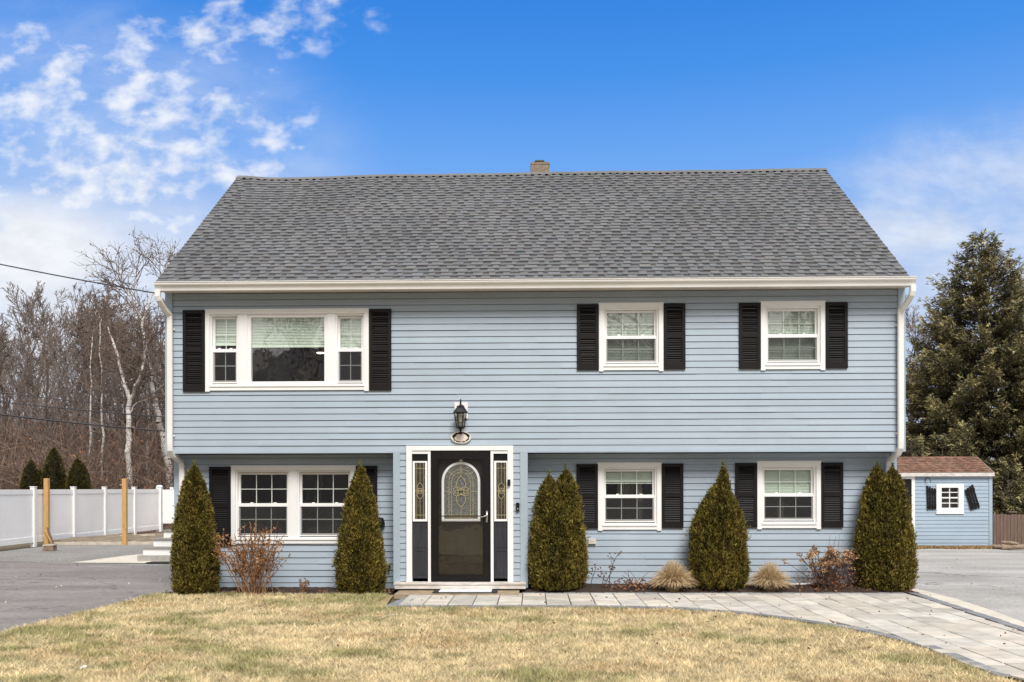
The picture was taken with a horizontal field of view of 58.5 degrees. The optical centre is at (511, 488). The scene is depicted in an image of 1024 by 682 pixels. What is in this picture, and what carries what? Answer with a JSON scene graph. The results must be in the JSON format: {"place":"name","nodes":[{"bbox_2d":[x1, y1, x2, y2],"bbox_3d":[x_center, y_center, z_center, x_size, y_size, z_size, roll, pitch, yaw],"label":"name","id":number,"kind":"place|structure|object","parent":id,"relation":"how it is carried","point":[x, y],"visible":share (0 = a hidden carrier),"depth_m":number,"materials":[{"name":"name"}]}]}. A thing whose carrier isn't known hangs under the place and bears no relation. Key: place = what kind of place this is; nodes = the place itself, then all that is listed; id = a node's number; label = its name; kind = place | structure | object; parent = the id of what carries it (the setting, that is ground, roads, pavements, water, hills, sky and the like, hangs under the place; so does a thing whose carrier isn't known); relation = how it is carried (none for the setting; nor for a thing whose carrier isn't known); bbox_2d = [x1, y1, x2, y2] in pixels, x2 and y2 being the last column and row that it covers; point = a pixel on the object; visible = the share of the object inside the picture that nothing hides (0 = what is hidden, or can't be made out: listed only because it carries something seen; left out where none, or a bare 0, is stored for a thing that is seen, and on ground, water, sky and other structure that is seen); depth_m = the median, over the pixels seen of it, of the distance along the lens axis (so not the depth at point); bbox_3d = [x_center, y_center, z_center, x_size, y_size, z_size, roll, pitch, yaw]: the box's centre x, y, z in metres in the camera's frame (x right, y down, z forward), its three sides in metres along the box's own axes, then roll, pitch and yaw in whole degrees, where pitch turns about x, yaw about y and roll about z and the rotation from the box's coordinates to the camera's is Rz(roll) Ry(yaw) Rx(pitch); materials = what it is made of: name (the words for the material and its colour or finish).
{"place":"outdoors","nodes":[
{"label":"outdoors","id":0,"kind":"place"},
{"bbox_2d":[0,414,164,431],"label":"utility wire","id":1,"kind":"object","parent":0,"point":[81,423],"visible":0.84,"depth_m":37.23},
{"bbox_2d":[0,401,164,416],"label":"utility wire","id":2,"kind":"object","parent":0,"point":[80,409],"visible":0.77,"depth_m":37.25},
{"bbox_2d":[0,392,164,409],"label":"utility wire","id":3,"kind":"object","parent":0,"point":[80,401],"visible":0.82,"depth_m":37.24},
{"bbox_2d":[0,561,172,632],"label":"driveway","id":4,"kind":"structure","parent":0,"point":[36,596],"depth_m":15.45,"materials":[{"name":"grey asphalt"}]},
{"bbox_2d":[60,533,163,541],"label":"soil bank","id":5,"kind":"structure","parent":0,"point":[118,537],"depth_m":28.11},
{"bbox_2d":[119,524,171,534],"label":"hillside","id":6,"kind":"structure","parent":0,"point":[166,527],"depth_m":36.14,"materials":[{"name":"brown plant"}]},
{"bbox_2d":[0,313,23,396],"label":"bare tree","id":7,"kind":"object","parent":6,"relation":"on","point":[5,336],"visible":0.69,"depth_m":53.96,"materials":[{"name":"brown plant"}]},
{"bbox_2d":[0,317,25,388],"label":"bare tree","id":8,"kind":"object","parent":6,"relation":"on","point":[6,345],"visible":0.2,"depth_m":71.06,"materials":[{"name":"brown plant"}]},
{"bbox_2d":[0,337,39,471],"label":"bare tree","id":9,"kind":"object","parent":6,"relation":"on","point":[4,408],"visible":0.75,"depth_m":46.19,"materials":[{"name":"brown plant"}]},
{"bbox_2d":[18,456,42,488],"bbox_3d":[-17.326,0.284,33.046,1.273,2.913,1.001,0,0,1],"label":"evergreen shrub","id":10,"kind":"object","parent":6,"relation":"on","point":[31,474],"visible":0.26,"depth_m":32.88,"materials":[{"name":"green plant"}]},
{"bbox_2d":[0,280,74,457],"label":"bare tree","id":11,"kind":"object","parent":6,"relation":"on","point":[48,319],"visible":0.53,"depth_m":53.41,"materials":[{"name":"brown plant"}]},
{"bbox_2d":[0,281,75,435],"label":"bare tree","id":12,"kind":"object","parent":6,"relation":"on","point":[23,326],"visible":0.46,"depth_m":60.55,"materials":[{"name":"brown plant"}]},
{"bbox_2d":[0,288,81,431],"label":"bare tree","id":13,"kind":"object","parent":6,"relation":"on","point":[40,305],"visible":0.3,"depth_m":75.89,"materials":[{"name":"brown plant"}]},
{"bbox_2d":[0,314,91,456],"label":"bare tree","id":14,"kind":"object","parent":6,"relation":"on","point":[46,415],"visible":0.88,"depth_m":43.50,"materials":[{"name":"brown plant"}]},
{"bbox_2d":[39,443,66,488],"bbox_3d":[-16.515,0.040,33.021,1.301,3.397,1.070,0,0,1],"label":"evergreen shrub","id":15,"kind":"object","parent":6,"relation":"on","point":[54,471],"visible":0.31,"depth_m":32.84,"materials":[{"name":"green plant"}]},
{"bbox_2d":[0,321,113,457],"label":"bare tree","id":16,"kind":"object","parent":6,"relation":"on","point":[61,376],"visible":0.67,"depth_m":46.30,"materials":[{"name":"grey plant"}]},
{"bbox_2d":[64,455,92,488],"bbox_3d":[-15.679,0.251,33.079,0.989,2.969,1.013,0,0,44],"label":"evergreen shrub","id":17,"kind":"object","parent":6,"relation":"on","point":[78,477],"visible":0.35,"depth_m":32.88,"materials":[{"name":"green plant"}]},
{"bbox_2d":[34,282,130,453],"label":"bare tree","id":18,"kind":"object","parent":6,"relation":"on","point":[62,326],"visible":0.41,"depth_m":51.00,"materials":[{"name":"brown plant"}]},
{"bbox_2d":[0,362,164,455],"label":"wood","id":19,"kind":"object","parent":6,"relation":"on","point":[69,419],"visible":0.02,"depth_m":61.52,"materials":[{"name":"brown plant"}]},
{"bbox_2d":[45,292,123,485],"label":"bare tree","id":20,"kind":"object","parent":6,"relation":"on","point":[79,344],"visible":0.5,"depth_m":47.30,"materials":[{"name":"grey plant"}]},
{"bbox_2d":[38,285,133,447],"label":"bare tree","id":21,"kind":"object","parent":6,"relation":"on","point":[80,351],"visible":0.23,"depth_m":59.31,"materials":[{"name":"brown plant"}]},
{"bbox_2d":[54,304,117,446],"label":"bare tree","id":22,"kind":"object","parent":6,"relation":"on","point":[82,360],"visible":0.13,"depth_m":58.88,"materials":[{"name":"brown plant"}]},
{"bbox_2d":[63,296,117,469],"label":"birch tree","id":23,"kind":"object","parent":6,"relation":"on","point":[86,361],"visible":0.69,"depth_m":46.02,"materials":[{"name":"grey plant"}]},
{"bbox_2d":[47,287,136,411],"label":"bare tree","id":24,"kind":"object","parent":6,"relation":"on","point":[98,297],"visible":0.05,"depth_m":75.02,"materials":[{"name":"brown plant"}]},
{"bbox_2d":[62,287,143,460],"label":"bare tree","id":25,"kind":"object","parent":6,"relation":"on","point":[99,325],"visible":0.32,"depth_m":49.75,"materials":[{"name":"brown plant"}]},
{"bbox_2d":[64,291,154,482],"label":"birch tree","id":26,"kind":"object","parent":6,"relation":"on","point":[99,357],"visible":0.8,"depth_m":42.95,"materials":[{"name":"grey plant"}]},
{"bbox_2d":[63,292,161,434],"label":"bare tree","id":27,"kind":"object","parent":6,"relation":"on","point":[111,365],"visible":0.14,"depth_m":61.29,"materials":[{"name":"brown plant"}]},
{"bbox_2d":[67,311,164,488],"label":"bare tree","id":28,"kind":"object","parent":6,"relation":"on","point":[121,394],"visible":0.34,"depth_m":43.05,"materials":[{"name":"brown plant"}]},
{"bbox_2d":[69,284,164,445],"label":"bare tree","id":29,"kind":"object","parent":6,"relation":"on","point":[122,416],"visible":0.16,"depth_m":53.70,"materials":[{"name":"brown plant"}]},
{"bbox_2d":[75,281,164,432],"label":"bare tree","id":30,"kind":"object","parent":6,"relation":"on","point":[129,329],"visible":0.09,"depth_m":67.40,"materials":[{"name":"brown plant"}]},
{"bbox_2d":[80,286,164,486],"bbox_3d":[-16.280,-3.555,39.165,5.043,10.396,3.855,0,0,40],"label":"birch tree","id":31,"kind":"object","parent":6,"relation":"on","point":[120,367],"visible":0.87,"depth_m":38.90,"materials":[{"name":"grey plant"}]},
{"bbox_2d":[76,228,180,489],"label":"birch tree","id":32,"kind":"object","parent":6,"relation":"on","point":[158,412],"visible":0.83,"depth_m":40.21,"materials":[{"name":"grey plant"}]},
{"bbox_2d":[89,366,173,487],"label":"bare tree","id":33,"kind":"object","parent":6,"relation":"on","point":[160,381],"visible":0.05,"depth_m":42.14,"materials":[{"name":"brown plant"}]},
{"bbox_2d":[113,364,164,443],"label":"bare tree","id":34,"kind":"object","parent":6,"relation":"on","point":[132,419],"visible":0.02,"depth_m":51.29,"materials":[{"name":"brown plant"}]},
{"bbox_2d":[118,298,164,417],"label":"bare tree","id":35,"kind":"object","parent":6,"relation":"on","point":[162,325],"visible":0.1,"depth_m":59.84,"materials":[{"name":"brown plant"}]},
{"bbox_2d":[118,315,164,484],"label":"birch tree","id":36,"kind":"object","parent":6,"relation":"on","point":[147,392],"visible":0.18,"depth_m":43.96,"materials":[{"name":"grey plant"}]},
{"bbox_2d":[130,305,160,415],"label":"bare tree","id":37,"kind":"object","parent":6,"relation":"on","point":[146,340],"visible":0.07,"depth_m":71.42,"materials":[{"name":"brown plant"}]},
{"bbox_2d":[905,296,941,433],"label":"bare tree","id":38,"kind":"object","parent":6,"relation":"on","point":[907,325],"visible":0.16,"depth_m":45.02,"materials":[{"name":"brown plant"}]},
{"bbox_2d":[901,228,1023,514],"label":"spruce tree","id":39,"kind":"object","parent":6,"relation":"on","point":[960,397],"visible":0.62,"depth_m":29.99,"materials":[{"name":"green plant"}]},
{"bbox_2d":[963,261,1023,435],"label":"bare tree","id":40,"kind":"object","parent":6,"relation":"on","point":[1000,295],"visible":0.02,"depth_m":41.79,"materials":[{"name":"brown plant"}]},
{"bbox_2d":[299,578,309,592],"bbox_3d":[-3.296,1.530,14.402,0.168,0.226,0.253,0,0,24],"label":"spirea","id":41,"kind":"object","parent":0,"point":[301,585],"visible":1,"depth_m":14.40,"materials":[{"name":"brown plant"}]},
{"bbox_2d":[0,591,1022,681],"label":"lawn grass","id":42,"kind":"structure","parent":0,"point":[99,626],"depth_m":9.42,"materials":[{"name":"beige plant"}]},
{"bbox_2d":[0,539,1023,681],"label":"ground","id":43,"kind":"structure","parent":0,"point":[27,545],"depth_m":25.64,"materials":[{"name":"brown soil"}]},
{"bbox_2d":[44,478,53,543],"bbox_3d":[-13.632,0.704,26.953,0.401,1.990,0.182,0,0,14],"label":"timber post","id":44,"kind":"object","parent":43,"relation":"on","point":[48,538],"visible":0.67,"depth_m":26.94,"materials":[{"name":"brown wood"}]},
{"bbox_2d":[0,485,162,546],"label":"vinyl fence","id":45,"kind":"object","parent":43,"relation":"on","point":[75,511],"visible":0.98,"depth_m":28.79,"materials":[{"name":"white plastic"}]},
{"bbox_2d":[162,487,173,523],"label":"vinyl gate","id":46,"kind":"structure","parent":45,"relation":"attached to","point":[168,503],"depth_m":35.69,"materials":[{"name":"white plastic"}]},
{"bbox_2d":[0,545,170,566],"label":"gravel yard","id":47,"kind":"structure","parent":43,"relation":"on","point":[71,553],"depth_m":23.21,"materials":[{"name":"grey gravel"}]},
{"bbox_2d":[42,544,57,550],"bbox_3d":[-12.438,1.586,24.595,0.302,0.180,0.230,0,0,1],"label":"block stack","id":48,"kind":"object","parent":47,"relation":"on","point":[49,547],"visible":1,"depth_m":24.50,"materials":[{"name":"beige concrete"}]},
{"bbox_2d":[54,541,153,544],"bbox_3d":[-11.950,1.640,27.293,3.469,0.100,0.100,0,0,0],"label":"edging timber","id":49,"kind":"object","parent":47,"relation":"on","point":[111,543],"visible":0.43,"depth_m":27.25,"materials":[{"name":"brown wood"}]},
{"bbox_2d":[72,554,150,562],"bbox_3d":[-8.021,1.663,21.779,3.680,0.001,2.952,0,0,1],"label":"concrete pad","id":50,"kind":"object","parent":47,"relation":"on","point":[127,559],"visible":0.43,"depth_m":21.05,"materials":[{"name":"grey concrete"}]},
{"bbox_2d":[137,529,172,560],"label":"side steps","id":51,"kind":"structure","parent":50,"relation":"on","point":[159,549],"depth_m":20.95,"materials":[{"name":"white concrete"}]},
{"bbox_2d":[146,561,170,562],"bbox_3d":[-7.704,1.653,20.373,0.800,0.020,0.350,0,0,1],"label":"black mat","id":52,"kind":"object","parent":50,"relation":"on","point":[159,562],"visible":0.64,"depth_m":20.23,"materials":[{"name":"rubber"}]},
{"bbox_2d":[122,479,127,544],"bbox_3d":[-11.527,0.704,27.189,0.134,1.980,0.149,0,0,1],"label":"timber post","id":53,"kind":"object","parent":47,"relation":"on","point":[124,511],"visible":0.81,"depth_m":27.14,"materials":[{"name":"brown wood"}]},
{"bbox_2d":[0,396,173,529],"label":"woodland brush","id":54,"kind":"object","parent":43,"relation":"on","point":[115,472],"depth_m":39.83,"materials":[{"name":"brown plant"}]},
{"bbox_2d":[171,587,394,594],"bbox_3d":[-3.702,1.646,14.559,3.586,0.086,0.854,0,0,1],"label":"mulch bed","id":55,"kind":"object","parent":43,"relation":"on","point":[330,590],"visible":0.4,"depth_m":14.54,"materials":[{"name":"brown soil"}]},
{"bbox_2d":[169,457,222,594],"bbox_3d":[-4.987,0.604,14.392,0.863,2.190,0.858,0,0,1],"label":"arborvitae","id":56,"kind":"object","parent":55,"relation":"on","point":[195,565],"visible":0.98,"depth_m":14.21,"materials":[{"name":"green plant"}]},
{"bbox_2d":[209,520,291,594],"bbox_3d":[-4.121,1.085,14.184,1.272,1.164,0.960,0,0,1],"label":"spirea","id":57,"kind":"object","parent":55,"relation":"on","point":[258,553],"visible":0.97,"depth_m":14.22,"materials":[{"name":"brown plant"}]},
{"bbox_2d":[331,459,390,593],"bbox_3d":[-2.363,0.618,14.407,0.877,2.150,0.825,0,0,-35],"label":"arborvitae","id":58,"kind":"object","parent":55,"relation":"on","point":[360,564],"visible":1,"depth_m":14.21,"materials":[{"name":"green plant"}]},
{"bbox_2d":[394,590,519,598],"bbox_3d":[-0.837,1.647,14.199,1.899,0.070,0.626,0,0,1],"label":"doorstep slab","id":59,"kind":"structure","parent":43,"relation":"on","point":[400,594],"depth_m":13.99,"materials":[{"name":"beige concrete"}]},
{"bbox_2d":[432,589,497,592],"bbox_3d":[-0.720,1.601,14.298,0.994,0.020,0.600,0,0,1],"label":"doormat","id":60,"kind":"object","parent":59,"relation":"on","point":[465,591],"visible":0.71,"depth_m":14.15,"materials":[{"name":"rubber"}]},
{"bbox_2d":[154,160,916,589],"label":"house","id":61,"kind":"structure","parent":43,"relation":"on","point":[642,354],"depth_m":14.57,"materials":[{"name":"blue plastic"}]},
{"bbox_2d":[0,264,154,293],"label":"utility wire","id":62,"kind":"object","parent":61,"relation":"attached to","point":[78,279],"visible":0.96,"depth_m":15.22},
{"bbox_2d":[205,308,369,391],"bbox_3d":[-3.586,-2.205,14.617,2.644,1.321,0.166,0,0,1],"label":"window","id":63,"kind":"structure","parent":61,"relation":"in","point":[248,322],"depth_m":14.58,"materials":[{"name":"white plastic"}]},
{"bbox_2d":[230,465,356,544],"bbox_3d":[-3.564,0.272,14.943,2.068,1.297,0.139,0,0,1],"label":"window","id":64,"kind":"structure","parent":61,"relation":"in","point":[294,473],"depth_m":14.91,"materials":[{"name":"white plastic"}]},
{"bbox_2d":[453,399,467,431],"bbox_3d":[-0.809,-1.141,14.379,0.236,0.526,0.252,0,0,1],"label":"wall lantern","id":65,"kind":"object","parent":61,"relation":"attached to","point":[460,412],"depth_m":14.35,"materials":[{"name":"black metal"}]},
{"bbox_2d":[438,459,482,574],"bbox_3d":[-0.811,0.440,14.568,0.886,2.013,0.077,0,0,1],"label":"entry door","id":66,"kind":"structure","parent":61,"relation":"in","point":[460,481],"depth_m":14.56,"materials":[{"name":"black glass"}]},
{"bbox_2d":[451,431,470,443],"bbox_3d":[-0.807,-0.807,14.487,0.320,0.194,0.028,0,0,1],"label":"oval plaque","id":67,"kind":"object","parent":61,"relation":"attached to","point":[461,437],"visible":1,"depth_m":14.48,"materials":[{"name":"beige ceramic"}]},
{"bbox_2d":[431,451,490,580],"bbox_3d":[-0.814,0.435,14.465,0.946,2.063,0.084,0,0,1],"label":"storm door","id":68,"kind":"structure","parent":61,"relation":"in","point":[435,455],"depth_m":14.48,"materials":[{"name":"black paint"}]},
{"bbox_2d":[597,462,661,530],"bbox_3d":[1.907,0.131,14.947,1.044,1.110,0.389,0,0,1],"label":"window","id":69,"kind":"structure","parent":61,"relation":"in","point":[625,474],"depth_m":14.80,"materials":[{"name":"white plastic"}]},
{"bbox_2d":[598,302,663,371],"bbox_3d":[1.884,-2.393,14.496,1.037,1.089,0.166,0,0,1],"label":"window","id":70,"kind":"structure","parent":61,"relation":"in","point":[641,359],"depth_m":14.49,"materials":[{"name":"white plastic"}]},
{"bbox_2d":[756,460,821,528],"bbox_3d":[4.465,0.106,14.779,1.041,1.106,0.166,0,0,1],"label":"window","id":71,"kind":"structure","parent":61,"relation":"in","point":[794,478],"depth_m":14.76,"materials":[{"name":"white plastic"}]},
{"bbox_2d":[760,300,825,370],"bbox_3d":[4.424,-2.405,14.439,1.029,1.096,0.166,0,0,1],"label":"window","id":72,"kind":"structure","parent":61,"relation":"in","point":[791,357],"depth_m":14.44,"materials":[{"name":"white plastic"}]},
{"bbox_2d":[522,583,918,592],"bbox_3d":[3.244,1.583,14.501,6.164,0.104,0.702,0,0,1],"label":"mulch bed","id":73,"kind":"object","parent":43,"relation":"on","point":[594,588],"visible":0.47,"depth_m":14.30,"materials":[{"name":"brown soil"}]},
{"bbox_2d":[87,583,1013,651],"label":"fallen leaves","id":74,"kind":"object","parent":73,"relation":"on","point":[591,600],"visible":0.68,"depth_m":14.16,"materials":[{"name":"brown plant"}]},
{"bbox_2d":[526,462,590,591],"bbox_3d":[0.730,0.607,14.384,1.051,2.068,0.860,0,0,1],"label":"arborvitae","id":75,"kind":"object","parent":73,"relation":"on","point":[557,555],"visible":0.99,"depth_m":14.21,"materials":[{"name":"green plant"}]},
{"bbox_2d":[588,551,621,586],"bbox_3d":[1.466,1.273,14.410,0.565,0.590,0.215,0,0,16],"label":"withered plant","id":76,"kind":"object","parent":73,"relation":"on","point":[611,568],"visible":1,"depth_m":14.43,"materials":[{"name":"brown plant"}]},
{"bbox_2d":[602,571,662,589],"bbox_3d":[2.021,1.458,14.394,1.197,0.320,0.386,0,0,8],"label":"withered plant","id":77,"kind":"object","parent":73,"relation":"on","point":[637,585],"visible":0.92,"depth_m":14.39,"materials":[{"name":"brown plant"}]},
{"bbox_2d":[685,460,751,589],"bbox_3d":[3.259,0.581,14.412,1.033,2.076,0.855,0,0,1],"label":"arborvitae","id":78,"kind":"object","parent":73,"relation":"on","point":[718,557],"visible":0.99,"depth_m":14.20,"materials":[{"name":"green plant"}]},
{"bbox_2d":[746,560,794,591],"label":"ornamental grass","id":79,"kind":"object","parent":73,"relation":"on","point":[768,579],"depth_m":14.21,"materials":[{"name":"beige plant"}]},
{"bbox_2d":[789,582,813,584],"bbox_3d":[4.604,1.517,14.518,0.414,0.057,0.089,0,0,1],"label":"edging strip","id":80,"kind":"object","parent":73,"relation":"on","point":[808,583],"visible":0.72,"depth_m":14.49,"materials":[{"name":"white plastic"}]},
{"bbox_2d":[782,535,862,591],"bbox_3d":[4.950,1.179,14.354,1.501,0.906,0.702,0,0,1],"label":"hydrangea","id":81,"kind":"object","parent":73,"relation":"on","point":[827,562],"visible":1,"depth_m":14.29,"materials":[{"name":"brown plant"}]},
{"bbox_2d":[851,459,919,591],"bbox_3d":[5.892,0.595,14.363,1.045,2.118,0.824,0,0,1],"label":"arborvitae","id":82,"kind":"object","parent":73,"relation":"on","point":[884,544],"visible":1,"depth_m":14.21,"materials":[{"name":"green plant"}]},
{"bbox_2d":[897,456,994,546],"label":"shed","id":83,"kind":"structure","parent":43,"relation":"on","point":[951,499],"depth_m":25.09,"materials":[{"name":"blue wood"}]},
{"bbox_2d":[903,479,911,521],"bbox_3d":[10.618,0.677,25.126,0.734,1.861,0.070,0,0,1],"label":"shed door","id":84,"kind":"structure","parent":83,"relation":"in","point":[908,481],"depth_m":25.11,"materials":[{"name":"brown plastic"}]},
{"bbox_2d":[936,484,963,513],"bbox_3d":[12.024,0.293,25.093,0.763,0.817,0.075,0,0,1],"label":"window","id":85,"kind":"structure","parent":83,"relation":"in","point":[939,510],"depth_m":25.07,"materials":[{"name":"white plastic"}]},
{"bbox_2d":[912,588,1023,626],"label":"curb strip","id":86,"kind":"object","parent":43,"relation":"on","point":[970,606],"visible":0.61,"depth_m":12.60,"materials":[{"name":"concrete"}]},
{"bbox_2d":[0,0,1023,460],"label":"sky","id":87,"kind":"structure","parent":0,"point":[117,117],"materials":[{"name":"blue"}]},
{"bbox_2d":[646,559,699,591],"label":"ornamental grass","id":88,"kind":"object","parent":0,"point":[673,579],"depth_m":14.20,"materials":[{"name":"beige plant"}]},
{"bbox_2d":[384,592,1023,679],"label":"paving","id":89,"kind":"structure","parent":0,"point":[972,637],"depth_m":12.11,"materials":[{"name":"grey stone"}]},
{"bbox_2d":[914,549,1023,621],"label":"driveway","id":90,"kind":"structure","parent":0,"point":[986,572],"depth_m":17.01,"materials":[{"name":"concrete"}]},
{"bbox_2d":[995,545,1008,548],"bbox_3d":[13.158,1.569,24.398,0.464,0.117,0.102,0,0,44],"label":"log","id":91,"kind":"object","parent":90,"relation":"on","point":[998,546],"visible":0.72,"depth_m":24.45,"materials":[{"name":"brown plant"}]},
{"bbox_2d":[1001,541,1018,544],"bbox_3d":[13.415,1.479,24.598,0.407,0.121,0.092,0,0,41],"label":"log","id":92,"kind":"object","parent":90,"relation":"on","point":[1010,542],"visible":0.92,"depth_m":24.57,"materials":[{"name":"brown plant"}]},
{"bbox_2d":[1002,545,1023,549],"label":"log","id":93,"kind":"object","parent":90,"relation":"on","point":[1015,547],"visible":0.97,"depth_m":23.98,"materials":[{"name":"beige plant"}]},
{"label":"verge","id":94,"kind":"structure","parent":0,"visible":0},
{"bbox_2d":[899,434,930,456],"bbox_3d":[12.519,0.087,28.585,2.371,3.633,2.250,0,0,-37],"label":"spruce tree","id":95,"kind":"object","parent":94,"relation":"on","point":[916,439],"visible":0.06,"depth_m":28.43,"materials":[{"name":"green plant"}]},
{"bbox_2d":[921,432,964,456],"bbox_3d":[13.582,0.003,28.829,2.422,3.637,2.537,0,0,-45],"label":"spruce tree","id":96,"kind":"object","parent":94,"relation":"on","point":[937,438],"visible":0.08,"depth_m":28.72,"materials":[{"name":"green plant"}]},
{"bbox_2d":[916,544,999,548],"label":"dry verge","id":97,"kind":"structure","parent":94,"relation":"on","point":[955,547],"depth_m":24.71,"materials":[{"name":"brown plant"}]},
{"bbox_2d":[992,464,1023,525],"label":"spruce tree","id":98,"kind":"object","parent":94,"relation":"on","point":[1017,498],"visible":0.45,"depth_m":27.44,"materials":[{"name":"plant"}]},
{"bbox_2d":[992,511,1023,544],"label":"stockade fence","id":99,"kind":"object","parent":94,"relation":"on","point":[1009,526],"visible":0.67,"depth_m":26.29,"materials":[{"name":"brown wood"}]}
]}

